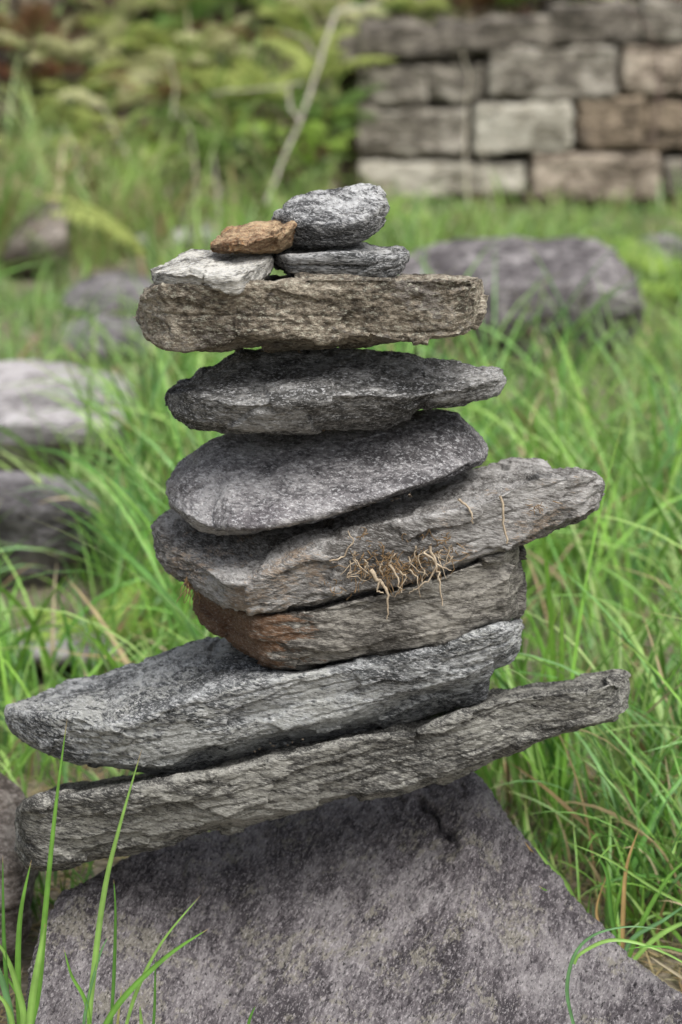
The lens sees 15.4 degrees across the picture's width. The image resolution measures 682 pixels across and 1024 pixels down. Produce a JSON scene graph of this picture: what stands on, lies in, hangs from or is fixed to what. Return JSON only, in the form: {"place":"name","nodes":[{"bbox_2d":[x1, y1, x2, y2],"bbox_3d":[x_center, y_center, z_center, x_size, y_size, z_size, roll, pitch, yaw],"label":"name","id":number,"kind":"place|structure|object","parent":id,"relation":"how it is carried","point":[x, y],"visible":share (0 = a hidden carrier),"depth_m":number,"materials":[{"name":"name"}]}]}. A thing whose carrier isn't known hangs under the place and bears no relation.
{"place":"outdoors","nodes":[
{"label":"outdoors","id":0,"kind":"place"},
{"bbox_2d":[64,0,175,23],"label":"fern","id":1,"kind":"object","parent":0,"point":[133,10],"visible":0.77,"depth_m":7.41,"materials":[{"name":"green plant"}]},
{"bbox_2d":[0,0,681,1023],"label":"ground","id":2,"kind":"structure","parent":0,"point":[346,164],"depth_m":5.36,"materials":[{"name":"green plant"}]},
{"bbox_2d":[0,772,38,960],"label":"rock","id":3,"kind":"object","parent":2,"relation":"on","point":[12,798],"visible":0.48,"depth_m":2.20,"materials":[{"name":"grey stone"}]},
{"bbox_2d":[0,114,59,138],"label":"fern","id":4,"kind":"object","parent":2,"relation":"on","point":[39,127],"visible":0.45,"depth_m":7.09,"materials":[{"name":"green plant"}]},
{"bbox_2d":[0,722,66,1023],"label":"grass tuft","id":5,"kind":"object","parent":2,"relation":"on","point":[25,1016],"visible":1,"depth_m":1.93,"materials":[{"name":"green plant"}]},
{"bbox_2d":[1,202,68,271],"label":"rock","id":6,"kind":"object","parent":2,"relation":"on","point":[51,234],"visible":0.8,"depth_m":6.09,"materials":[{"name":"grey stone"}]},
{"bbox_2d":[0,133,72,163],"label":"fern","id":7,"kind":"object","parent":2,"relation":"on","point":[46,148],"visible":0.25,"depth_m":6.98,"materials":[{"name":"green plant"}]},
{"bbox_2d":[0,19,76,49],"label":"dead fern","id":8,"kind":"object","parent":2,"relation":"on","point":[23,38],"visible":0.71,"depth_m":7.33,"materials":[{"name":"brown plant"}]},
{"bbox_2d":[0,18,83,61],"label":"fern","id":9,"kind":"object","parent":2,"relation":"on","point":[47,53],"visible":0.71,"depth_m":7.29,"materials":[{"name":"green plant"}]},
{"bbox_2d":[0,60,87,89],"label":"dead fern","id":10,"kind":"object","parent":2,"relation":"on","point":[57,69],"visible":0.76,"depth_m":7.22,"materials":[{"name":"brown plant"}]},
{"bbox_2d":[0,1,90,38],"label":"dead fern","id":11,"kind":"object","parent":2,"relation":"on","point":[34,16],"visible":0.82,"depth_m":7.32,"materials":[{"name":"brown plant"}]},
{"bbox_2d":[0,471,100,587],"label":"slab rock","id":12,"kind":"object","parent":2,"relation":"on","point":[17,525],"visible":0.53,"depth_m":3.30,"materials":[{"name":"grey stone"}]},
{"bbox_2d":[40,150,84,172],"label":"fern","id":13,"kind":"object","parent":2,"relation":"on","point":[54,158],"visible":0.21,"depth_m":7.03,"materials":[{"name":"green plant"}]},
{"bbox_2d":[1,85,124,129],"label":"fern","id":14,"kind":"object","parent":2,"relation":"on","point":[52,110],"visible":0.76,"depth_m":7.11,"materials":[{"name":"green plant"}]},
{"bbox_2d":[5,626,125,666],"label":"rock","id":15,"kind":"object","parent":2,"relation":"on","point":[37,655],"visible":0.25,"depth_m":3.01,"materials":[{"name":"grey stone"}]},
{"bbox_2d":[0,360,137,472],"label":"slab rock","id":16,"kind":"object","parent":2,"relation":"on","point":[24,427],"visible":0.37,"depth_m":4.04,"materials":[{"name":"grey stone"}]},
{"bbox_2d":[21,58,127,97],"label":"fern","id":17,"kind":"object","parent":2,"relation":"on","point":[82,84],"visible":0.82,"depth_m":7.18,"materials":[{"name":"green plant"}]},
{"bbox_2d":[15,18,150,65],"bbox_3d":[-0.707,-1.359,7.296,0.397,0.152,0.348,-12,18,-39],"label":"fern","id":18,"kind":"object","parent":2,"relation":"on","point":[73,48],"visible":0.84,"depth_m":7.24,"materials":[{"name":"green plant"}]},
{"bbox_2d":[13,580,166,644],"bbox_3d":[-0.315,0.153,3.080,0.215,0.094,0.233,0,14,0],"label":"fern","id":19,"kind":"object","parent":2,"relation":"on","point":[45,634],"visible":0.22,"depth_m":3.10,"materials":[{"name":"green plant"}]},
{"bbox_2d":[74,0,110,8],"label":"dead fern","id":20,"kind":"object","parent":2,"relation":"on","point":[91,2],"visible":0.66,"depth_m":7.46,"materials":[{"name":"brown plant"}]},
{"bbox_2d":[42,195,151,262],"bbox_3d":[-0.556,-0.628,5.726,0.275,0.171,0.202,0,14,0],"label":"fern","id":21,"kind":"object","parent":2,"relation":"on","point":[120,232],"visible":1,"depth_m":5.70,"materials":[{"name":"green plant"}]},
{"bbox_2d":[51,109,149,150],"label":"fern","id":22,"kind":"object","parent":2,"relation":"on","point":[100,137],"visible":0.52,"depth_m":7.03,"materials":[{"name":"green plant"}]},
{"bbox_2d":[53,314,151,363],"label":"rock","id":23,"kind":"object","parent":2,"relation":"on","point":[112,330],"visible":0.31,"depth_m":5.06,"materials":[{"name":"grey stone"}]},
{"bbox_2d":[78,87,128,164],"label":"dry stalk","id":24,"kind":"object","parent":2,"relation":"on","point":[109,120],"visible":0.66,"depth_m":6.85,"materials":[{"name":"plant"}]},
{"bbox_2d":[59,270,152,318],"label":"rock","id":25,"kind":"object","parent":2,"relation":"on","point":[99,281],"visible":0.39,"depth_m":5.51,"materials":[{"name":"grey stone"}]},
{"bbox_2d":[0,565,213,900],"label":"grass","id":26,"kind":"structure","parent":2,"relation":"on","point":[19,762],"depth_m":2.70,"materials":[{"name":"green plant"}]},
{"bbox_2d":[54,55,174,111],"bbox_3d":[-0.678,-1.211,7.183,0.362,0.163,0.362,8,16,30],"label":"fern","id":27,"kind":"object","parent":2,"relation":"on","point":[99,101],"visible":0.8,"depth_m":7.17,"materials":[{"name":"green plant"}]},
{"bbox_2d":[80,38,173,72],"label":"fern","id":28,"kind":"object","parent":2,"relation":"on","point":[136,57],"visible":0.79,"depth_m":7.25,"materials":[{"name":"green plant"}]},
{"bbox_2d":[70,14,193,48],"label":"fern","id":29,"kind":"object","parent":2,"relation":"on","point":[146,29],"visible":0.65,"depth_m":7.33,"materials":[{"name":"green plant"}]},
{"bbox_2d":[97,121,174,143],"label":"dead fern","id":30,"kind":"object","parent":2,"relation":"on","point":[146,128],"visible":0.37,"depth_m":7.10,"materials":[{"name":"brown plant"}]},
{"bbox_2d":[94,138,185,183],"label":"fern","id":31,"kind":"object","parent":2,"relation":"on","point":[175,148],"visible":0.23,"depth_m":7.01,"materials":[{"name":"green plant"}]},
{"bbox_2d":[85,54,203,102],"bbox_3d":[-0.555,-1.230,7.194,0.358,0.148,0.325,0,14,0],"label":"fern","id":32,"kind":"object","parent":2,"relation":"on","point":[167,92],"visible":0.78,"depth_m":7.20,"materials":[{"name":"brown plant"}]},
{"bbox_2d":[0,49,305,279],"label":"grass","id":33,"kind":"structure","parent":2,"relation":"on","point":[10,186],"depth_m":6.35,"materials":[{"name":"green plant"}]},
{"bbox_2d":[61,122,81,189],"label":"dry stalk","id":34,"kind":"object","parent":33,"relation":"in","point":[78,174],"visible":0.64,"depth_m":6.57,"materials":[{"name":"plant"}]},
{"bbox_2d":[64,753,255,1023],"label":"grass tuft","id":35,"kind":"object","parent":2,"relation":"on","point":[116,1006],"visible":1,"depth_m":1.94,"materials":[{"name":"green plant"}]},
{"bbox_2d":[103,34,217,63],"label":"fern","id":36,"kind":"object","parent":2,"relation":"on","point":[144,46],"visible":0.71,"depth_m":7.28,"materials":[{"name":"green plant"}]},
{"bbox_2d":[122,0,220,11],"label":"fern","id":37,"kind":"object","parent":2,"relation":"on","point":[169,5],"visible":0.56,"depth_m":7.44,"materials":[{"name":"green plant"}]},
{"bbox_2d":[169,52,175,116],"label":"dry stalk","id":38,"kind":"object","parent":2,"relation":"on","point":[175,89],"visible":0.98,"depth_m":6.92,"materials":[{"name":"plant"}]},
{"bbox_2d":[131,226,218,249],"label":"rock","id":39,"kind":"object","parent":2,"relation":"on","point":[178,235],"visible":0.07,"depth_m":6.54,"materials":[{"name":"grey stone"}]},
{"bbox_2d":[132,0,235,33],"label":"fern","id":40,"kind":"object","parent":2,"relation":"on","point":[202,5],"visible":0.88,"depth_m":7.35,"materials":[{"name":"green plant"}]},
{"bbox_2d":[135,98,235,128],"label":"fern","id":41,"kind":"object","parent":2,"relation":"on","point":[174,117],"visible":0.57,"depth_m":7.11,"materials":[{"name":"green plant"}]},
{"bbox_2d":[174,105,196,195],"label":"dry stalk","id":42,"kind":"object","parent":2,"relation":"on","point":[194,152],"visible":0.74,"depth_m":6.47,"materials":[{"name":"plant"}]},
{"bbox_2d":[142,34,242,69],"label":"fern","id":43,"kind":"object","parent":2,"relation":"on","point":[200,56],"visible":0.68,"depth_m":7.24,"materials":[{"name":"green plant"}]},
{"bbox_2d":[162,13,256,56],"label":"fern","id":44,"kind":"object","parent":2,"relation":"on","point":[209,33],"visible":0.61,"depth_m":7.27,"materials":[{"name":"green plant"}]},
{"bbox_2d":[212,154,220,231],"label":"dry stalk","id":45,"kind":"object","parent":2,"relation":"on","point":[217,198],"visible":0.91,"depth_m":6.19,"materials":[{"name":"beige plant"}]},
{"bbox_2d":[156,62,295,102],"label":"fern","id":46,"kind":"object","parent":2,"relation":"on","point":[207,81],"visible":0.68,"depth_m":7.17,"materials":[{"name":"green plant"}]},
{"bbox_2d":[175,99,286,136],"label":"fern","id":47,"kind":"object","parent":2,"relation":"on","point":[231,120],"visible":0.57,"depth_m":7.11,"materials":[{"name":"green plant"}]},
{"bbox_2d":[185,130,277,168],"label":"fern","id":48,"kind":"object","parent":2,"relation":"on","point":[224,146],"visible":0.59,"depth_m":7.00,"materials":[{"name":"green plant"}]},
{"bbox_2d":[185,15,293,48],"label":"dead fern","id":49,"kind":"object","parent":2,"relation":"on","point":[271,34],"visible":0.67,"depth_m":7.33,"materials":[{"name":"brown plant"}]},
{"bbox_2d":[230,0,276,9],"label":"fern","id":50,"kind":"object","parent":2,"relation":"on","point":[257,4],"visible":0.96,"depth_m":7.45,"materials":[{"name":"green plant"}]},
{"bbox_2d":[188,55,323,103],"bbox_3d":[-0.240,-1.235,7.215,0.377,0.160,0.362,7,16,26],"label":"fern","id":51,"kind":"object","parent":2,"relation":"on","point":[233,76],"visible":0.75,"depth_m":7.18,"materials":[{"name":"green plant"}]},
{"bbox_2d":[241,143,306,168],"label":"fern","id":52,"kind":"object","parent":2,"relation":"on","point":[285,163],"visible":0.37,"depth_m":7.00,"materials":[{"name":"green plant"}]},
{"bbox_2d":[261,104,287,131],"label":"dry stalk","id":53,"kind":"object","parent":2,"relation":"on","point":[284,124],"visible":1,"depth_m":6.84,"materials":[{"name":"green plant"}]},
{"bbox_2d":[245,0,340,22],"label":"fern","id":54,"kind":"object","parent":2,"relation":"on","point":[280,8],"visible":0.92,"depth_m":7.39,"materials":[{"name":"green plant"}]},
{"bbox_2d":[228,107,358,144],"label":"fern","id":55,"kind":"object","parent":2,"relation":"on","point":[313,126],"visible":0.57,"depth_m":7.07,"materials":[{"name":"green plant"}]},
{"bbox_2d":[209,0,382,204],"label":"dead branch","id":56,"kind":"object","parent":2,"relation":"on","point":[324,44],"visible":1,"depth_m":6.66,"materials":[{"name":"brown wood"}]},
{"bbox_2d":[251,126,358,168],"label":"fern","id":57,"kind":"object","parent":2,"relation":"on","point":[311,137],"visible":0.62,"depth_m":7.00,"materials":[{"name":"green plant"}]},
{"bbox_2d":[261,13,357,53],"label":"fern","id":58,"kind":"object","parent":2,"relation":"on","point":[317,39],"visible":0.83,"depth_m":7.33,"materials":[{"name":"green plant"}]},
{"bbox_2d":[256,37,395,82],"bbox_3d":[-0.074,-1.296,7.254,0.372,0.140,0.385,12,18,40],"label":"fern","id":59,"kind":"object","parent":2,"relation":"on","point":[307,60],"visible":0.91,"depth_m":7.21,"materials":[{"name":"green plant"}]},
{"bbox_2d":[271,84,385,133],"bbox_3d":[-0.042,-1.148,7.167,0.323,0.132,0.344,-9,17,-33],"label":"fern","id":60,"kind":"object","parent":2,"relation":"on","point":[342,118],"visible":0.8,"depth_m":7.15,"materials":[{"name":"green plant"}]},
{"bbox_2d":[290,0,387,24],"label":"fern","id":61,"kind":"object","parent":2,"relation":"on","point":[327,14],"visible":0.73,"depth_m":7.42,"materials":[{"name":"green plant"}]},
{"bbox_2d":[0,221,681,868],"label":"grass","id":62,"kind":"structure","parent":2,"relation":"on","point":[640,507],"depth_m":3.11,"materials":[{"name":"green plant"}]},
{"bbox_2d":[0,164,681,436],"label":"grass","id":63,"kind":"structure","parent":2,"relation":"on","point":[411,237],"depth_m":5.59,"materials":[{"name":"green plant"}]},
{"bbox_2d":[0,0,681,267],"bbox_3d":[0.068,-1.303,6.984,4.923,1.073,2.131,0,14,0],"label":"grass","id":64,"kind":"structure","parent":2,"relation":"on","point":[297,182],"depth_m":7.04,"materials":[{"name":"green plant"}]},
{"bbox_2d":[0,755,681,1022],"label":"plant litter","id":65,"kind":"object","parent":2,"relation":"on","point":[657,954],"visible":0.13,"depth_m":2.41,"materials":[{"name":"brown plant"}]},
{"bbox_2d":[0,0,681,232],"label":"undergrowth","id":66,"kind":"object","parent":2,"relation":"on","point":[322,149],"visible":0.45,"depth_m":7.21,"materials":[{"name":"green plant"}]},
{"bbox_2d":[337,139,358,162],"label":"fern","id":67,"kind":"object","parent":2,"relation":"on","point":[344,153],"visible":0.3,"depth_m":7.52,"materials":[{"name":"green plant"}]},
{"bbox_2d":[25,772,681,1023],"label":"base rock","id":68,"kind":"object","parent":2,"relation":"on","point":[433,904],"visible":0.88,"depth_m":2.08,"materials":[{"name":"grey stone"}]},
{"bbox_2d":[14,669,630,871],"bbox_3d":[-0.018,0.205,2.078,0.518,0.165,0.202,0,14,0],"label":"slab stone","id":69,"kind":"object","parent":68,"relation":"on","point":[233,796],"visible":0.89,"depth_m":2.00,"materials":[{"name":"grey stone"}]},
{"bbox_2d":[4,618,523,774],"bbox_3d":[-0.066,0.139,2.079,0.431,0.142,0.231,0,14,0],"label":"slab stone","id":70,"kind":"object","parent":69,"relation":"on","point":[200,704],"visible":0.88,"depth_m":2.00,"materials":[{"name":"grey stone"}]},
{"bbox_2d":[253,350,411,752],"bbox_3d":[-0.007,0.033,2.000,0.127,0.326,0.086,0,14,0],"label":"grit","id":71,"kind":"object","parent":70,"relation":"on","point":[409,494],"visible":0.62,"depth_m":1.98,"materials":[{"name":"grey gravel"}]},
{"bbox_2d":[192,545,526,670],"bbox_3d":[0.013,0.063,2.071,0.281,0.107,0.232,0,14,0],"label":"block stone","id":72,"kind":"object","parent":70,"relation":"on","point":[484,590],"visible":0.62,"depth_m":1.98,"materials":[{"name":"stone"}]},
{"bbox_2d":[150,457,604,618],"bbox_3d":[0.029,0.008,2.058,0.377,0.117,0.274,0,14,0],"label":"slab stone","id":73,"kind":"object","parent":72,"relation":"on","point":[450,526],"visible":0.97,"depth_m":1.96,"materials":[{"name":"grey stone"}]},
{"bbox_2d":[165,409,487,535],"bbox_3d":[-0.012,-0.035,2.046,0.265,0.085,0.251,0,14,0],"label":"slab stone","id":74,"kind":"object","parent":73,"relation":"on","point":[228,484],"visible":0.98,"depth_m":1.99,"materials":[{"name":"grey stone"}]},
{"bbox_2d":[164,347,506,435],"bbox_3d":[-0.005,-0.098,2.032,0.280,0.064,0.251,0,14,0],"label":"slab stone","id":75,"kind":"object","parent":74,"relation":"on","point":[251,391],"visible":1,"depth_m":1.97,"materials":[{"name":"grey stone"}]},
{"bbox_2d":[132,272,488,352],"bbox_3d":[-0.025,-0.165,2.000,0.283,0.075,0.212,0,14,0],"label":"slab stone","id":76,"kind":"object","parent":75,"relation":"on","point":[298,311],"visible":0.94,"depth_m":1.91,"materials":[{"name":"grey stone"}]},
{"bbox_2d":[150,249,273,295],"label":"stone","id":77,"kind":"object","parent":76,"relation":"on","point":[231,274],"visible":0.84,"depth_m":1.92,"materials":[{"name":"grey stone"}]},
{"bbox_2d":[210,219,296,253],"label":"stone","id":78,"kind":"object","parent":77,"relation":"on","point":[275,236],"visible":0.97,"depth_m":1.95,"materials":[{"name":"brown stone"}]},
{"bbox_2d":[273,242,409,277],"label":"stone","id":79,"kind":"object","parent":76,"relation":"on","point":[363,259],"visible":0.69,"depth_m":1.95,"materials":[{"name":"grey stone"}]},
{"bbox_2d":[271,183,389,247],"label":"stone","id":80,"kind":"object","parent":79,"relation":"on","point":[344,216],"visible":0.92,"depth_m":1.97,"materials":[{"name":"grey stone"}]},
{"bbox_2d":[565,926,681,1023],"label":"grass tuft","id":81,"kind":"object","parent":68,"relation":"on","point":[575,957],"visible":0.98,"depth_m":1.98,"materials":[{"name":"green plant"}]},
{"bbox_2d":[346,0,409,20],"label":"fern","id":82,"kind":"object","parent":2,"relation":"on","point":[361,2],"visible":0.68,"depth_m":7.82,"materials":[{"name":"green plant"}]},
{"bbox_2d":[385,194,432,227],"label":"fern","id":83,"kind":"object","parent":2,"relation":"on","point":[399,199],"visible":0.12,"depth_m":6.92,"materials":[{"name":"green plant"}]},
{"bbox_2d":[372,0,449,16],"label":"fern","id":84,"kind":"object","parent":2,"relation":"on","point":[414,6],"visible":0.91,"depth_m":7.81,"materials":[{"name":"green plant"}]},
{"bbox_2d":[461,48,469,204],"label":"dry stalk","id":85,"kind":"object","parent":2,"relation":"on","point":[467,196],"visible":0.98,"depth_m":6.86,"materials":[{"name":"beige plant"}]},
{"bbox_2d":[449,0,491,11],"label":"dead fern","id":86,"kind":"object","parent":2,"relation":"on","point":[479,2],"visible":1,"depth_m":7.84,"materials":[{"name":"brown plant"}]},
{"bbox_2d":[483,150,490,226],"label":"dry stalk","id":87,"kind":"object","parent":2,"relation":"on","point":[487,185],"visible":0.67,"depth_m":6.59,"materials":[{"name":"plant"}]},
{"bbox_2d":[333,0,681,213],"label":"stone wall","id":88,"kind":"structure","parent":2,"relation":"on","point":[564,92],"depth_m":7.33,"materials":[{"name":"grey stone"}]},
{"bbox_2d":[496,0,524,6],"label":"fern","id":89,"kind":"object","parent":2,"relation":"on","point":[514,4],"visible":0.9,"depth_m":7.84,"materials":[{"name":"green plant"}]},
{"bbox_2d":[380,235,644,375],"bbox_3d":[0.325,-0.414,5.110,0.576,0.249,0.534,0,14,0],"label":"boulder","id":90,"kind":"object","parent":2,"relation":"on","point":[570,263],"visible":0.48,"depth_m":4.93,"materials":[{"name":"grey stone"}]},
{"bbox_2d":[490,608,681,956],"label":"grass","id":91,"kind":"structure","parent":2,"relation":"on","point":[643,857],"depth_m":2.33,"materials":[{"name":"green plant"}]},
{"bbox_2d":[524,819,681,992],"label":"grass tuft","id":92,"kind":"object","parent":2,"relation":"on","point":[639,930],"visible":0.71,"depth_m":2.14,"materials":[{"name":"green plant"}]},
{"bbox_2d":[604,237,681,283],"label":"fern","id":93,"kind":"object","parent":2,"relation":"on","point":[659,269],"visible":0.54,"depth_m":5.97,"materials":[{"name":"green plant"}]},
{"bbox_2d":[619,233,681,275],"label":"rock","id":94,"kind":"object","parent":2,"relation":"on","point":[661,239],"visible":0.15,"depth_m":6.14,"materials":[{"name":"grey stone"}]},
{"bbox_2d":[651,48,659,144],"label":"dry stalk","id":95,"kind":"object","parent":2,"relation":"on","point":[654,125],"visible":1,"depth_m":7.23,"materials":[{"name":"beige plant"}]},
{"bbox_2d":[638,278,681,306],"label":"fern","id":96,"kind":"object","parent":2,"relation":"on","point":[672,293],"visible":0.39,"depth_m":5.60,"materials":[{"name":"green plant"}]},
{"bbox_2d":[627,9,661,104],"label":"dry stalk","id":97,"kind":"object","parent":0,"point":[660,83],"visible":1,"depth_m":7.20,"materials":[{"name":"beige plant"}]}
]}

